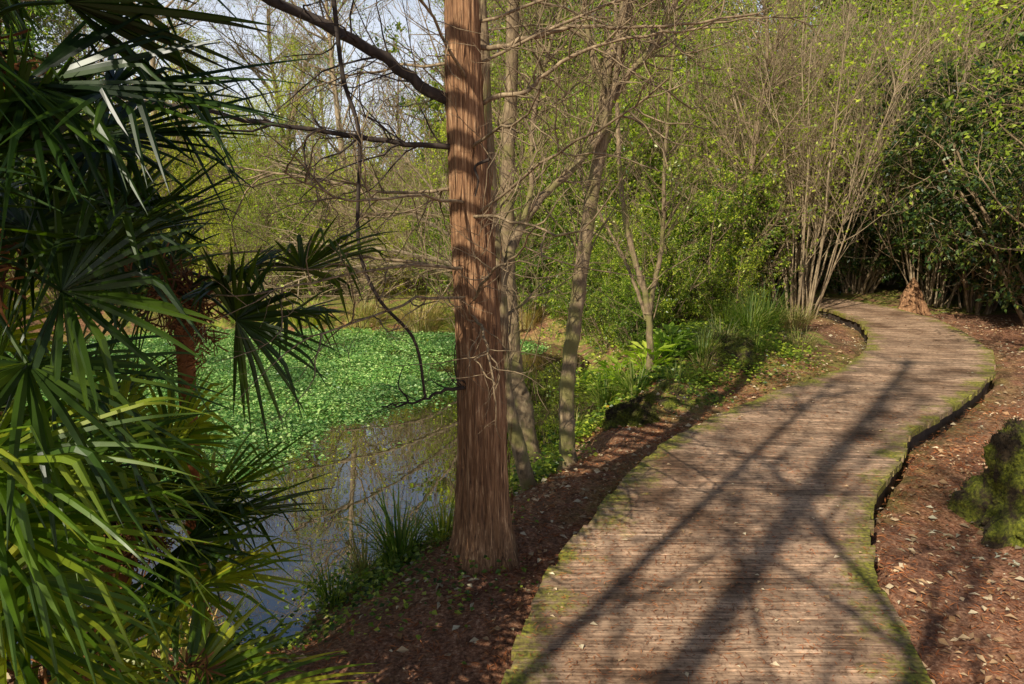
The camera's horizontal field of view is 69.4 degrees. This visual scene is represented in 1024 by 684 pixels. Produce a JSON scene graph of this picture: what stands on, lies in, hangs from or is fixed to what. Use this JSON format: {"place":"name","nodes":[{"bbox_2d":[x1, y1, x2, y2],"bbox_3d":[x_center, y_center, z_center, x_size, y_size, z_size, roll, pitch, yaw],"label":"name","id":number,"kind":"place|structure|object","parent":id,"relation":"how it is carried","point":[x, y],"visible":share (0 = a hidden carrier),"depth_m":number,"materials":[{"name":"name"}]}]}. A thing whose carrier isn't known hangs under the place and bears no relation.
{"place":"outdoors","nodes":[
{"label":"outdoors","id":0,"kind":"place"},
{"bbox_2d":[5,331,611,663],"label":"pond water","id":1,"kind":"structure","parent":0,"point":[422,464],"depth_m":6.03,"materials":[{"name":"liquid"}]},
{"bbox_2d":[3,326,559,512],"bbox_3d":[-3.406,0.498,8.534,8.471,0.206,8.670,0,10,0],"label":"watercress carpet","id":2,"kind":"object","parent":1,"relation":"on","point":[448,340],"visible":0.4,"depth_m":8.80,"materials":[{"name":"green plant"}]},
{"bbox_2d":[2,0,996,181],"label":"sky","id":3,"kind":"structure","parent":0,"point":[414,29],"materials":[{"name":"white"}]},
{"bbox_2d":[4,235,1023,683],"bbox_3d":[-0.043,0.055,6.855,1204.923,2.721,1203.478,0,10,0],"label":"ground","id":4,"kind":"structure","parent":0,"point":[938,663],"depth_m":3.99,"materials":[{"name":"soil"}]},
{"bbox_2d":[0,0,54,70],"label":"fan palm","id":5,"kind":"object","parent":4,"relation":"on","point":[20,14],"visible":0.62,"depth_m":3.41,"materials":[{"name":"green plant"}]},
{"bbox_2d":[0,78,204,348],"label":"fan palm","id":6,"kind":"object","parent":4,"relation":"on","point":[15,199],"visible":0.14,"depth_m":2.88,"materials":[{"name":"green plant"}]},
{"bbox_2d":[0,249,211,555],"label":"fan palm","id":7,"kind":"object","parent":4,"relation":"on","point":[6,344],"visible":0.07,"depth_m":3.00,"materials":[{"name":"green plant"}]},
{"bbox_2d":[0,25,253,567],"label":"fan palm","id":8,"kind":"object","parent":4,"relation":"on","point":[53,233],"visible":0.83,"depth_m":1.77,"materials":[{"name":"green plant"}]},
{"bbox_2d":[0,339,268,683],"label":"fan palm","id":9,"kind":"object","parent":4,"relation":"on","point":[33,632],"visible":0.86,"depth_m":1.57,"materials":[{"name":"green plant"}]},
{"bbox_2d":[47,0,254,190],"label":"woodland tree","id":10,"kind":"object","parent":4,"relation":"on","point":[153,63],"visible":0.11,"depth_m":16.24,"materials":[{"name":"green plant"}]},
{"bbox_2d":[0,0,322,281],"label":"fan palm","id":11,"kind":"object","parent":4,"relation":"on","point":[41,106],"visible":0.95,"depth_m":1.84,"materials":[{"name":"green plant"}]},
{"bbox_2d":[0,341,335,683],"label":"fan palm","id":12,"kind":"object","parent":4,"relation":"on","point":[246,510],"visible":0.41,"depth_m":2.44,"materials":[{"name":"green plant"}]},
{"bbox_2d":[89,107,255,286],"bbox_3d":[-6.841,-2.911,15.073,3.162,4.009,3.520,-3,11,-18],"label":"hazel shrub","id":13,"kind":"object","parent":4,"relation":"on","point":[185,175],"visible":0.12,"depth_m":14.56,"materials":[{"name":"green plant"}]},
{"bbox_2d":[119,17,248,267],"bbox_3d":[-7.778,-4.555,17.544,2.973,6.183,3.753,-5,12,-27],"label":"willow tree","id":14,"kind":"object","parent":4,"relation":"on","point":[197,89],"visible":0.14,"depth_m":17.43,"materials":[{"name":"green plant"}]},
{"bbox_2d":[0,437,376,683],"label":"fan palm","id":15,"kind":"object","parent":4,"relation":"on","point":[208,660],"visible":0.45,"depth_m":2.06,"materials":[{"name":"green plant"}]},
{"bbox_2d":[140,128,280,274],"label":"spindle shrub","id":16,"kind":"object","parent":4,"relation":"on","point":[212,154],"visible":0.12,"depth_m":15.49,"materials":[{"name":"green plant"}]},
{"bbox_2d":[151,169,279,293],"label":"spindle shrub","id":17,"kind":"object","parent":4,"relation":"on","point":[211,241],"visible":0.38,"depth_m":13.79,"materials":[{"name":"green plant"}]},
{"bbox_2d":[35,97,402,633],"bbox_3d":[-1.175,0.277,3.080,1.483,2.360,1.246,0,10,0],"label":"fan palm","id":18,"kind":"object","parent":4,"relation":"on","point":[246,318],"visible":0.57,"depth_m":2.72,"materials":[{"name":"green plant"}]},
{"bbox_2d":[187,94,331,284],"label":"hazel shrub","id":19,"kind":"object","parent":4,"relation":"on","point":[259,194],"visible":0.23,"depth_m":14.97,"materials":[{"name":"green plant"}]},
{"bbox_2d":[197,173,326,301],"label":"hazel shrub","id":20,"kind":"object","parent":4,"relation":"on","point":[248,235],"visible":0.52,"depth_m":13.24,"materials":[{"name":"green plant"}]},
{"bbox_2d":[187,0,350,188],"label":"woodland tree","id":21,"kind":"object","parent":4,"relation":"on","point":[240,53],"visible":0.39,"depth_m":17.95,"materials":[{"name":"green plant"}]},
{"bbox_2d":[211,33,351,266],"bbox_3d":[-5.087,-4.027,16.391,3.378,5.564,2.676,-6,12,-28],"label":"willow tree","id":22,"kind":"object","parent":4,"relation":"on","point":[285,110],"visible":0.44,"depth_m":16.07,"materials":[{"name":"green plant"}]},
{"bbox_2d":[264,187,347,296],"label":"laurel shrub","id":23,"kind":"object","parent":4,"relation":"on","point":[300,231],"visible":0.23,"depth_m":14.17,"materials":[{"name":"green plant"}]},
{"bbox_2d":[267,551,371,613],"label":"grass tuft","id":24,"kind":"object","parent":4,"relation":"on","point":[323,595],"visible":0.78,"depth_m":3.93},
{"bbox_2d":[222,0,425,285],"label":"woodland tree","id":25,"kind":"object","parent":4,"relation":"on","point":[331,64],"visible":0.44,"depth_m":15.02,"materials":[{"name":"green plant"}]},
{"bbox_2d":[251,121,406,287],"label":"hazel shrub","id":26,"kind":"object","parent":4,"relation":"on","point":[348,153],"visible":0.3,"depth_m":14.68,"materials":[{"name":"green plant"}]},
{"bbox_2d":[316,521,384,581],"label":"grass tuft","id":27,"kind":"object","parent":4,"relation":"on","point":[362,561],"visible":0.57,"depth_m":4.27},
{"bbox_2d":[185,62,532,333],"bbox_3d":[-2.256,-1.985,10.952,5.253,4.001,3.025,-10,14,-44],"label":"leaning alder tree","id":28,"kind":"object","parent":4,"relation":"on","point":[391,204],"visible":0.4,"depth_m":10.92,"materials":[{"name":"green plant"}]},
{"bbox_2d":[305,188,414,302],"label":"hazel shrub","id":29,"kind":"object","parent":4,"relation":"on","point":[381,238],"visible":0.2,"depth_m":13.59,"materials":[{"name":"green plant"}]},
{"bbox_2d":[328,291,405,326],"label":"grass tuft","id":30,"kind":"object","parent":4,"relation":"on","point":[363,313],"visible":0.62,"depth_m":12.73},
{"bbox_2d":[305,481,454,572],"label":"grass tuft","id":31,"kind":"object","parent":4,"relation":"on","point":[391,544],"visible":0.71,"depth_m":4.07,"materials":[{"name":"plant"}]},
{"bbox_2d":[189,0,575,461],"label":"alder tree","id":32,"kind":"object","parent":4,"relation":"on","point":[523,402],"visible":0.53,"depth_m":6.03,"materials":[{"name":"brown plant"}]},
{"bbox_2d":[341,214,427,295],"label":"spindle shrub","id":33,"kind":"object","parent":4,"relation":"on","point":[401,228],"visible":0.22,"depth_m":13.90,"materials":[{"name":"green plant"}]},
{"bbox_2d":[340,112,449,290],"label":"hazel shrub","id":34,"kind":"object","parent":4,"relation":"on","point":[406,207],"visible":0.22,"depth_m":14.60,"materials":[{"name":"green plant"}]},
{"bbox_2d":[381,290,453,332],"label":"grass tuft","id":35,"kind":"object","parent":4,"relation":"on","point":[429,317],"visible":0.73,"depth_m":12.72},
{"bbox_2d":[0,0,836,574],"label":"dawn cypress tree","id":36,"kind":"object","parent":4,"relation":"on","point":[482,520],"visible":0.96,"depth_m":3.30,"materials":[{"name":"brown plant"}]},
{"bbox_2d":[331,0,489,398],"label":"hanging vine","id":37,"kind":"object","parent":36,"relation":"hanging from","point":[343,78],"visible":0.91,"depth_m":3.23,"materials":[{"name":"brown plant"}]},
{"bbox_2d":[389,496,454,544],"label":"grass tuft","id":38,"kind":"object","parent":4,"relation":"on","point":[442,520],"visible":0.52,"depth_m":4.07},
{"bbox_2d":[397,203,453,295],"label":"laurel shrub","id":39,"kind":"object","parent":4,"relation":"on","point":[451,293],"visible":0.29,"depth_m":13.84,"materials":[{"name":"green plant"}]},
{"bbox_2d":[348,0,546,256],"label":"woodland tree","id":40,"kind":"object","parent":4,"relation":"on","point":[412,115],"visible":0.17,"depth_m":16.80,"materials":[{"name":"green plant"}]},
{"bbox_2d":[392,77,566,236],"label":"hazel shrub","id":41,"kind":"object","parent":4,"relation":"on","point":[439,156],"visible":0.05,"depth_m":13.63,"materials":[{"name":"green plant"}]},
{"bbox_2d":[373,14,596,218],"bbox_3d":[0.057,-4.342,17.130,5.717,6.208,5.564,7,12,32],"label":"tree","id":42,"kind":"object","parent":4,"relation":"on","point":[392,50],"visible":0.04,"depth_m":15.81,"materials":[{"name":"green plant"}]},
{"bbox_2d":[157,318,843,663],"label":"ground cover plants","id":43,"kind":"object","parent":4,"relation":"on","point":[548,464],"visible":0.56,"depth_m":5.28,"materials":[{"name":"green plant"}]},
{"bbox_2d":[436,148,583,311],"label":"hazel shrub","id":44,"kind":"object","parent":4,"relation":"on","point":[531,221],"visible":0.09,"depth_m":12.11,"materials":[{"name":"green plant"}]},
{"bbox_2d":[354,0,667,492],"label":"alder tree","id":45,"kind":"object","parent":4,"relation":"on","point":[527,480],"visible":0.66,"depth_m":4.81,"materials":[{"name":"brown plant"}]},
{"bbox_2d":[0,0,1021,252],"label":"distant forest","id":46,"kind":"object","parent":4,"relation":"on","point":[68,22],"visible":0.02,"depth_m":24.71,"materials":[{"name":"green plant"}]},
{"bbox_2d":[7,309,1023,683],"bbox_3d":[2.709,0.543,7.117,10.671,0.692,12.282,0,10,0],"label":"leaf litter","id":47,"kind":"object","parent":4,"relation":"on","point":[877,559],"visible":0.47,"depth_m":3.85,"materials":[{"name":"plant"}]},
{"bbox_2d":[518,301,547,328],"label":"grass tuft","id":48,"kind":"object","parent":4,"relation":"on","point":[524,319],"visible":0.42,"depth_m":12.10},
{"bbox_2d":[421,29,663,276],"bbox_3d":[0.885,-3.229,14.057,4.620,5.262,4.150,3,11,15],"label":"hazel shrub","id":49,"kind":"object","parent":4,"relation":"on","point":[497,134],"visible":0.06,"depth_m":13.63,"materials":[{"name":"green plant"}]},
{"bbox_2d":[515,223,573,320],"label":"laurel shrub","id":50,"kind":"object","parent":4,"relation":"on","point":[531,287],"visible":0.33,"depth_m":12.15,"materials":[{"name":"green plant"}]},
{"bbox_2d":[514,129,640,316],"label":"laurel shrub","id":51,"kind":"object","parent":4,"relation":"on","point":[550,168],"visible":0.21,"depth_m":12.05,"materials":[{"name":"green plant"}]},
{"bbox_2d":[487,0,680,185],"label":"woodland tree","id":52,"kind":"object","parent":4,"relation":"on","point":[533,27],"visible":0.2,"depth_m":14.74,"materials":[{"name":"green plant"}]},
{"bbox_2d":[534,211,643,343],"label":"laurel shrub","id":53,"kind":"object","parent":4,"relation":"on","point":[564,250],"visible":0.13,"depth_m":10.99,"materials":[{"name":"green plant"}]},
{"bbox_2d":[549,241,637,352],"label":"laurel shrub","id":54,"kind":"object","parent":4,"relation":"on","point":[596,323],"visible":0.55,"depth_m":9.98,"materials":[{"name":"green plant"}]},
{"bbox_2d":[402,0,798,471],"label":"alder tree","id":55,"kind":"object","parent":4,"relation":"on","point":[567,384],"visible":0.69,"depth_m":5.20,"materials":[{"name":"brown plant"}]},
{"bbox_2d":[575,367,625,409],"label":"grass tuft","id":56,"kind":"object","parent":4,"relation":"on","point":[603,398],"visible":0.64,"depth_m":7.77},
{"bbox_2d":[589,353,638,389],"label":"arum plant","id":57,"kind":"object","parent":4,"relation":"on","point":[604,364],"visible":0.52,"depth_m":8.28,"materials":[{"name":"green plant"}]},
{"bbox_2d":[501,30,729,226],"bbox_3d":[2.024,-3.780,15.848,4.849,5.548,4.624,0,10,2],"label":"laurel shrub","id":58,"kind":"object","parent":4,"relation":"on","point":[676,52],"visible":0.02,"depth_m":15.37,"materials":[{"name":"green plant"}]},
{"bbox_2d":[492,0,752,225],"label":"hazel shrub","id":59,"kind":"object","parent":4,"relation":"on","point":[660,111],"visible":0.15,"depth_m":12.81,"materials":[{"name":"green plant"}]},
{"bbox_2d":[496,0,755,379],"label":"hazel tree","id":60,"kind":"object","parent":4,"relation":"on","point":[646,303],"visible":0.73,"depth_m":7.57,"materials":[{"name":"brown plant"}]},
{"bbox_2d":[599,357,654,401],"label":"grass tuft","id":61,"kind":"object","parent":4,"relation":"on","point":[630,383],"visible":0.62,"depth_m":7.50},
{"bbox_2d":[592,268,663,350],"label":"laurel shrub","id":62,"kind":"object","parent":4,"relation":"on","point":[632,303],"visible":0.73,"depth_m":9.25,"materials":[{"name":"green plant"}]},
{"bbox_2d":[601,401,661,432],"bbox_3d":[1.007,0.655,6.461,0.590,0.273,0.606,-5,12,-27],"label":"mossy rock","id":63,"kind":"object","parent":4,"relation":"on","point":[621,414],"visible":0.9,"depth_m":6.33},
{"bbox_2d":[525,0,763,170],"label":"woodland tree","id":64,"kind":"object","parent":4,"relation":"on","point":[576,42],"visible":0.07,"depth_m":15.23,"materials":[{"name":"green plant"}]},
{"bbox_2d":[619,339,677,375],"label":"arum plant","id":65,"kind":"object","parent":4,"relation":"on","point":[663,346],"visible":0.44,"depth_m":7.91,"materials":[{"name":"green plant"}]},
{"bbox_2d":[547,95,752,304],"bbox_3d":[2.237,-2.177,12.649,3.484,3.783,3.390,2,10,9],"label":"laurel shrub","id":66,"kind":"object","parent":4,"relation":"on","point":[657,178],"visible":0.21,"depth_m":12.00,"materials":[{"name":"green plant"}]},
{"bbox_2d":[588,204,729,329],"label":"laurel shrub","id":67,"kind":"object","parent":4,"relation":"on","point":[665,310],"visible":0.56,"depth_m":10.43,"materials":[{"name":"green plant"}]},
{"bbox_2d":[627,382,705,413],"bbox_3d":[1.458,0.530,6.798,0.768,0.315,0.794,-9,13,-40],"label":"mossy rock","id":68,"kind":"object","parent":4,"relation":"on","point":[669,403],"visible":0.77,"depth_m":6.66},
{"bbox_2d":[640,321,698,362],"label":"arum plant","id":69,"kind":"object","parent":4,"relation":"on","point":[659,333],"visible":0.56,"depth_m":8.22,"materials":[{"name":"green plant"}]},
{"bbox_2d":[598,157,782,324],"bbox_3d":[2.804,-1.480,11.483,2.567,2.787,2.498,-9,14,-42],"label":"laurel shrub","id":70,"kind":"object","parent":4,"relation":"on","point":[718,216],"visible":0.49,"depth_m":11.04,"materials":[{"name":"green plant"}]},
{"bbox_2d":[563,0,837,258],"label":"hazel shrub","id":71,"kind":"object","parent":4,"relation":"on","point":[712,87],"visible":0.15,"depth_m":12.71,"materials":[{"name":"green plant"}]},
{"bbox_2d":[666,322,747,363],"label":"grass tuft","id":72,"kind":"object","parent":4,"relation":"on","point":[701,345],"visible":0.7,"depth_m":8.07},
{"bbox_2d":[569,0,847,188],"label":"woodland tree","id":73,"kind":"object","parent":4,"relation":"on","point":[736,10],"visible":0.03,"depth_m":16.09,"materials":[{"name":"green plant"}]},
{"bbox_2d":[669,229,780,321],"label":"laurel shrub","id":74,"kind":"object","parent":4,"relation":"on","point":[726,291],"visible":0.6,"depth_m":10.83,"materials":[{"name":"green plant"}]},
{"bbox_2d":[691,332,761,372],"bbox_3d":[2.475,0.140,8.271,1.098,0.483,1.252,0,10,0],"label":"mossy rock","id":75,"kind":"object","parent":4,"relation":"on","point":[743,351],"visible":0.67,"depth_m":7.96,"materials":[{"name":"stone"}]},
{"bbox_2d":[683,311,771,346],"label":"grass tuft","id":76,"kind":"object","parent":4,"relation":"on","point":[719,331],"visible":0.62,"depth_m":8.39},
{"bbox_2d":[650,142,820,310],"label":"laurel shrub","id":77,"kind":"object","parent":4,"relation":"on","point":[774,206],"visible":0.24,"depth_m":11.65,"materials":[{"name":"green plant"}]},
{"bbox_2d":[501,293,995,683],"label":"boardwalk","id":78,"kind":"structure","parent":4,"relation":"on","point":[919,389],"depth_m":3.73,"materials":[{"name":"brown wood"}]},
{"bbox_2d":[506,314,985,683],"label":"fallen leaves","id":79,"kind":"object","parent":78,"relation":"on","point":[775,663],"visible":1,"depth_m":3.23,"materials":[{"name":"brown plant"}]},
{"bbox_2d":[704,286,807,334],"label":"grass tuft","id":80,"kind":"object","parent":4,"relation":"on","point":[756,316],"visible":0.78,"depth_m":8.91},
{"bbox_2d":[726,318,787,352],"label":"grass tuft","id":81,"kind":"object","parent":4,"relation":"on","point":[757,341],"visible":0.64,"depth_m":8.21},
{"bbox_2d":[648,0,877,308],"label":"woodland tree","id":82,"kind":"object","parent":4,"relation":"on","point":[756,129],"visible":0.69,"depth_m":11.25,"materials":[{"name":"green plant"}]},
{"bbox_2d":[619,0,909,305],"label":"hazel shrub","id":83,"kind":"object","parent":4,"relation":"on","point":[847,74],"visible":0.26,"depth_m":11.88,"materials":[{"name":"green plant"}]},
{"bbox_2d":[715,277,815,332],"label":"grass tuft","id":84,"kind":"object","parent":4,"relation":"on","point":[771,310],"visible":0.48,"depth_m":9.62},
{"bbox_2d":[776,297,834,330],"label":"grass tuft","id":85,"kind":"object","parent":4,"relation":"on","point":[797,321],"visible":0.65,"depth_m":9.88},
{"bbox_2d":[678,0,936,294],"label":"hazel shrub","id":86,"kind":"object","parent":4,"relation":"on","point":[843,7],"visible":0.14,"depth_m":13.57,"materials":[{"name":"green plant"}]},
{"bbox_2d":[677,30,941,280],"bbox_3d":[5.992,-4.036,16.141,6.144,6.021,4.789,-3,11,-17],"label":"laurel shrub","id":87,"kind":"object","parent":4,"relation":"on","point":[774,154],"visible":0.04,"depth_m":15.11,"materials":[{"name":"green plant"}]},
{"bbox_2d":[651,0,983,318],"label":"hazel shrub","id":88,"kind":"object","parent":4,"relation":"on","point":[808,179],"visible":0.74,"depth_m":11.43,"materials":[{"name":"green plant"}]},
{"bbox_2d":[694,0,958,122],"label":"woodland tree","id":89,"kind":"object","parent":4,"relation":"on","point":[809,8],"visible":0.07,"depth_m":15.66,"materials":[{"name":"green plant"}]},
{"bbox_2d":[745,69,934,283],"bbox_3d":[6.823,-3.626,15.587,4.303,5.410,5.521,-1,10,-4],"label":"holly shrub","id":90,"kind":"object","parent":4,"relation":"on","point":[880,180],"visible":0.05,"depth_m":13.99,"materials":[{"name":"green plant"}]},
{"bbox_2d":[729,0,965,126],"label":"woodland tree","id":91,"kind":"object","parent":4,"relation":"on","point":[866,11],"visible":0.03,"depth_m":17.30,"materials":[{"name":"green plant"}]},
{"bbox_2d":[725,0,1021,293],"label":"hazel shrub","id":92,"kind":"object","parent":4,"relation":"on","point":[849,276],"visible":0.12,"depth_m":13.99,"materials":[{"name":"green plant"}]},
{"bbox_2d":[790,138,957,295],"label":"holly shrub","id":93,"kind":"object","parent":4,"relation":"on","point":[871,240],"visible":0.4,"depth_m":14.30,"materials":[{"name":"green plant"}]},
{"bbox_2d":[897,277,931,314],"bbox_3d":[6.894,-0.778,12.640,0.584,0.648,0.635,5,11,26],"label":"tree stump","id":94,"kind":"object","parent":4,"relation":"on","point":[912,300],"visible":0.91,"depth_m":12.55,"materials":[{"name":"wood"}]},
{"bbox_2d":[825,38,1006,291],"bbox_3d":[8.403,-3.604,16.159,4.406,5.286,4.621,-9,14,-42],"label":"laurel shrub","id":95,"kind":"object","parent":4,"relation":"on","point":[891,281],"visible":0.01,"depth_m":15.21,"materials":[{"name":"green plant"}]},
{"bbox_2d":[812,0,1023,307],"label":"hazel shrub","id":96,"kind":"object","parent":4,"relation":"on","point":[926,291],"visible":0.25,"depth_m":12.61,"materials":[{"name":"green plant"}]},
{"bbox_2d":[821,0,1023,92],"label":"woodland tree","id":97,"kind":"object","parent":4,"relation":"on","point":[893,4],"visible":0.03,"depth_m":16.45,"materials":[{"name":"green plant"}]},
{"bbox_2d":[837,0,1018,129],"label":"woodland tree","id":98,"kind":"object","parent":4,"relation":"on","point":[962,24],"visible":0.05,"depth_m":15.17,"materials":[{"name":"green plant"}]},
{"bbox_2d":[852,25,1023,296],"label":"holly shrub","id":99,"kind":"object","parent":4,"relation":"on","point":[948,129],"visible":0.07,"depth_m":12.64,"materials":[{"name":"green plant"}]},
{"bbox_2d":[874,81,1023,325],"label":"holly shrub","id":100,"kind":"object","parent":4,"relation":"on","point":[1003,264],"visible":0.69,"depth_m":10.98,"materials":[{"name":"green plant"}]},
{"bbox_2d":[875,106,1023,314],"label":"holly shrub","id":101,"kind":"object","parent":4,"relation":"on","point":[969,299],"visible":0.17,"depth_m":12.21,"materials":[{"name":"green plant"}]},
{"bbox_2d":[899,14,1022,281],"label":"laurel shrub","id":102,"kind":"object","parent":4,"relation":"on","point":[916,265],"visible":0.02,"depth_m":14.67,"materials":[{"name":"green plant"}]},
{"bbox_2d":[919,0,1023,306],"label":"holly shrub","id":103,"kind":"object","parent":4,"relation":"on","point":[1013,77],"visible":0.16,"depth_m":11.50,"materials":[{"name":"green plant"}]},
{"bbox_2d":[924,0,1023,165],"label":"elder tree","id":104,"kind":"object","parent":4,"relation":"on","point":[1007,3],"visible":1,"depth_m":6.15,"materials":[{"name":"green plant"}]},
{"bbox_2d":[946,1,1023,254],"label":"woodland tree","id":105,"kind":"object","parent":4,"relation":"on","point":[991,176],"visible":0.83,"depth_m":9.12,"materials":[{"name":"green plant"}]},
{"bbox_2d":[947,415,1023,548],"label":"mossy rock","id":106,"kind":"object","parent":4,"relation":"on","point":[990,498],"visible":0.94,"depth_m":4.12,"materials":[{"name":"stone"}]},
{"bbox_2d":[982,140,1023,272],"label":"holly shrub","id":107,"kind":"object","parent":4,"relation":"on","point":[1009,197],"visible":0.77,"depth_m":9.71,"materials":[{"name":"green plant"}]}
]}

